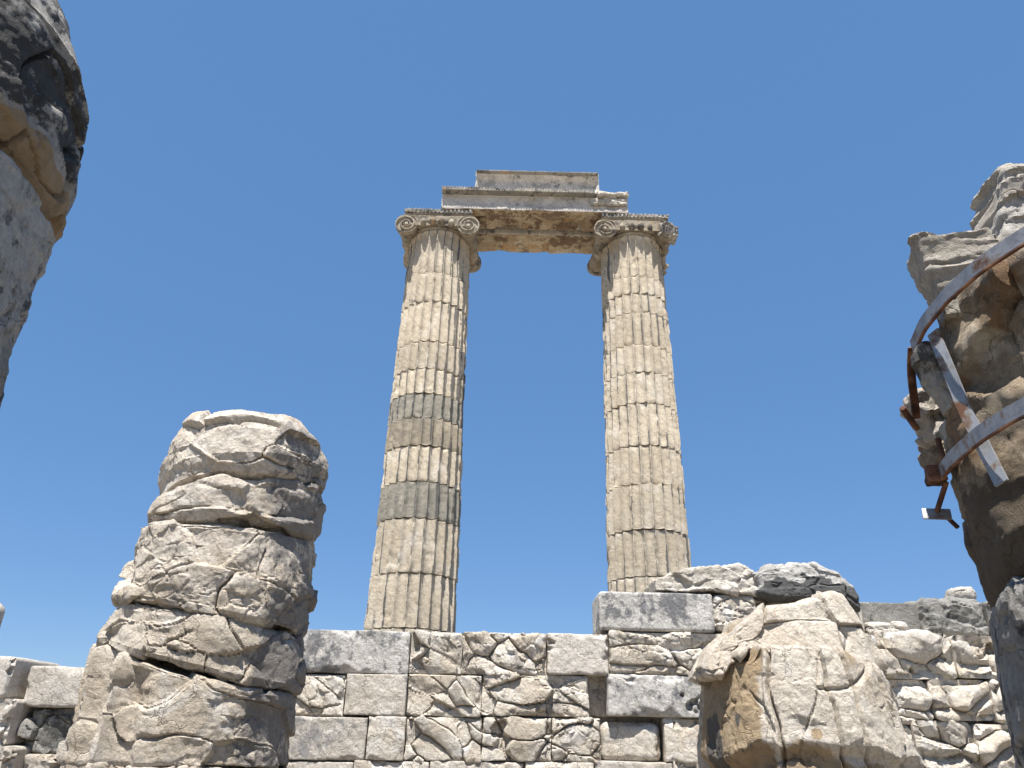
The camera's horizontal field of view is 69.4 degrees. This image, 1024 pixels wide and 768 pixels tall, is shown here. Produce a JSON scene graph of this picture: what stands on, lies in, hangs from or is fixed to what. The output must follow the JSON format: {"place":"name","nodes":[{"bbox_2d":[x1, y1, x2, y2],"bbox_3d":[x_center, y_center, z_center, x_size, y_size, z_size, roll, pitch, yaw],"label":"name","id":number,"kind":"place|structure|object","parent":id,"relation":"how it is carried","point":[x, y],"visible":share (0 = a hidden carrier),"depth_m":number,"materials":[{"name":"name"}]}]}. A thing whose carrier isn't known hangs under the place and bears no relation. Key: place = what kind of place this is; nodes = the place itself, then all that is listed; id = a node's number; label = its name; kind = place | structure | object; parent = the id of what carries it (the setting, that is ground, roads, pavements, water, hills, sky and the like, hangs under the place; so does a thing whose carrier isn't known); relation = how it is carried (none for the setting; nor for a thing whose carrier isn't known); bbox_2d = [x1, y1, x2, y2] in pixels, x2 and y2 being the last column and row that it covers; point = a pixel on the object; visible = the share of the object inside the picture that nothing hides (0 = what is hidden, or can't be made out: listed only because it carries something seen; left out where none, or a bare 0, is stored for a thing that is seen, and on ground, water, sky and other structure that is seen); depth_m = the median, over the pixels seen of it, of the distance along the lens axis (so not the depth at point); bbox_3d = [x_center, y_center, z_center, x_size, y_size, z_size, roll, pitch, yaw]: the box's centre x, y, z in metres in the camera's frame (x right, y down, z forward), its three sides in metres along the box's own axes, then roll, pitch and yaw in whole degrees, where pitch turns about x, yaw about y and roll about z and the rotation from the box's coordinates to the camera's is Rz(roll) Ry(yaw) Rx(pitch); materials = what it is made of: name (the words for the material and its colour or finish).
{"place":"outdoors","nodes":[
{"label":"outdoors","id":0,"kind":"place"},
{"bbox_2d":[0,603,4,626],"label":"broken pillar","id":1,"kind":"structure","parent":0,"point":[2,610],"depth_m":13.61,"materials":[{"name":"stone"}]},
{"bbox_2d":[0,0,1023,667],"label":"sky","id":2,"kind":"structure","parent":0,"point":[230,240],"materials":[{"name":"blue"}]},
{"bbox_2d":[899,163,1023,767],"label":"strapped column","id":3,"kind":"structure","parent":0,"point":[962,411],"depth_m":2.36,"materials":[{"name":"stone"}]},
{"bbox_3d":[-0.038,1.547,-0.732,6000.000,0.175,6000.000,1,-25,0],"label":"ground","id":4,"kind":"structure","parent":0,"visible":0},
{"bbox_2d":[0,656,59,767],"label":"wall pier","id":5,"kind":"structure","parent":4,"relation":"on","point":[15,711],"depth_m":10.36,"materials":[{"name":"stone"}]},
{"bbox_2d":[0,0,88,406],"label":"black crusted column","id":6,"kind":"structure","parent":4,"relation":"on","point":[44,117],"depth_m":2.95,"materials":[{"name":"grey stone"}]},
{"bbox_2d":[16,666,84,767],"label":"wall","id":7,"kind":"structure","parent":4,"relation":"on","point":[51,694],"depth_m":10.50,"materials":[{"name":"stone"}]},
{"bbox_2d":[56,409,328,767],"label":"tall column stump","id":8,"kind":"object","parent":4,"relation":"on","point":[195,659],"visible":1,"depth_m":6.93,"materials":[{"name":"stone"}]},
{"bbox_2d":[364,208,480,632],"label":"fluted column","id":9,"kind":"structure","parent":4,"relation":"on","point":[414,575],"depth_m":17.45,"materials":[{"name":"stone"}]},
{"bbox_2d":[441,186,628,253],"bbox_3d":[0.625,-4.598,20.911,5.108,0.697,2.158,1,-25,0],"label":"architrave","id":10,"kind":"object","parent":9,"relation":"on","point":[537,220],"visible":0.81,"depth_m":20.19,"materials":[{"name":"stone"}]},
{"bbox_2d":[475,169,598,197],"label":"cornice block","id":11,"kind":"structure","parent":10,"relation":"on","point":[499,179],"depth_m":20.53,"materials":[{"name":"stone"}]},
{"bbox_2d":[587,213,691,592],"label":"fluted column","id":12,"kind":"structure","parent":4,"relation":"on","point":[647,539],"depth_m":17.85,"materials":[{"name":"stone"}]},
{"bbox_2d":[287,629,1014,767],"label":"ruined wall","id":13,"kind":"structure","parent":4,"relation":"on","point":[425,699],"depth_m":10.61,"materials":[{"name":"grey stone"}]},
{"bbox_2d":[592,592,714,634],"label":"stone block","id":14,"kind":"structure","parent":13,"relation":"on","point":[645,612],"depth_m":11.15,"materials":[{"name":"grey stone"}]},
{"bbox_2d":[644,563,761,602],"bbox_3d":[3.024,3.194,11.795,1.760,0.601,1.036,1,-25,0],"label":"boulder","id":15,"kind":"object","parent":14,"relation":"on","point":[736,580],"visible":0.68,"depth_m":11.39,"materials":[{"name":"stone"}]},
{"bbox_2d":[711,595,755,633],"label":"stone block","id":16,"kind":"structure","parent":13,"relation":"on","point":[727,609],"depth_m":11.23,"materials":[{"name":"white stone"}]},
{"bbox_2d":[755,601,791,606],"bbox_3d":[4.159,3.698,11.724,0.777,0.512,0.828,1,-25,0],"label":"broken stone","id":17,"kind":"object","parent":13,"relation":"on","point":[765,603],"visible":0.06,"depth_m":11.48,"materials":[{"name":"stone"}]},
{"bbox_2d":[855,606,864,631],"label":"stone block","id":18,"kind":"structure","parent":13,"relation":"on","point":[859,614],"depth_m":11.23,"materials":[{"name":"white stone"}]},
{"bbox_2d":[752,562,860,612],"bbox_3d":[4.498,3.257,11.695,1.669,0.791,1.126,1,-25,0],"label":"boulder","id":19,"kind":"object","parent":18,"relation":"on","point":[792,582],"visible":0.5,"depth_m":11.27,"materials":[{"name":"grey stone"}]},
{"bbox_2d":[864,621,907,635],"bbox_3d":[5.685,3.787,11.325,0.645,0.284,0.452,1,-25,0],"label":"broken stone","id":20,"kind":"object","parent":13,"relation":"on","point":[872,628],"visible":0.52,"depth_m":11.18,"materials":[{"name":"stone"}]},
{"bbox_2d":[859,602,920,630],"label":"stone block","id":21,"kind":"structure","parent":13,"relation":"on","point":[907,613],"depth_m":11.59,"materials":[{"name":"grey stone"}]},
{"bbox_2d":[905,595,988,636],"bbox_3d":[6.820,3.752,11.717,1.060,0.726,0.944,1,-25,0],"label":"boulder","id":22,"kind":"object","parent":13,"relation":"on","point":[948,615],"visible":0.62,"depth_m":11.37,"materials":[{"name":"grey stone"}]},
{"bbox_2d":[945,587,976,599],"bbox_3d":[7.373,3.483,12.146,0.384,0.280,0.427,1,-25,0],"label":"broken stone","id":23,"kind":"object","parent":22,"relation":"on","point":[965,592],"visible":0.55,"depth_m":11.99,"materials":[{"name":"stone"}]},
{"bbox_2d":[981,601,991,635],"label":"stone block","id":24,"kind":"structure","parent":13,"relation":"on","point":[987,609],"depth_m":11.44,"materials":[{"name":"grey stone"}]},
{"bbox_2d":[688,591,923,767],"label":"white column stump","id":25,"kind":"object","parent":4,"relation":"on","point":[803,683],"visible":1,"depth_m":6.67,"materials":[{"name":"stone"}]}
]}

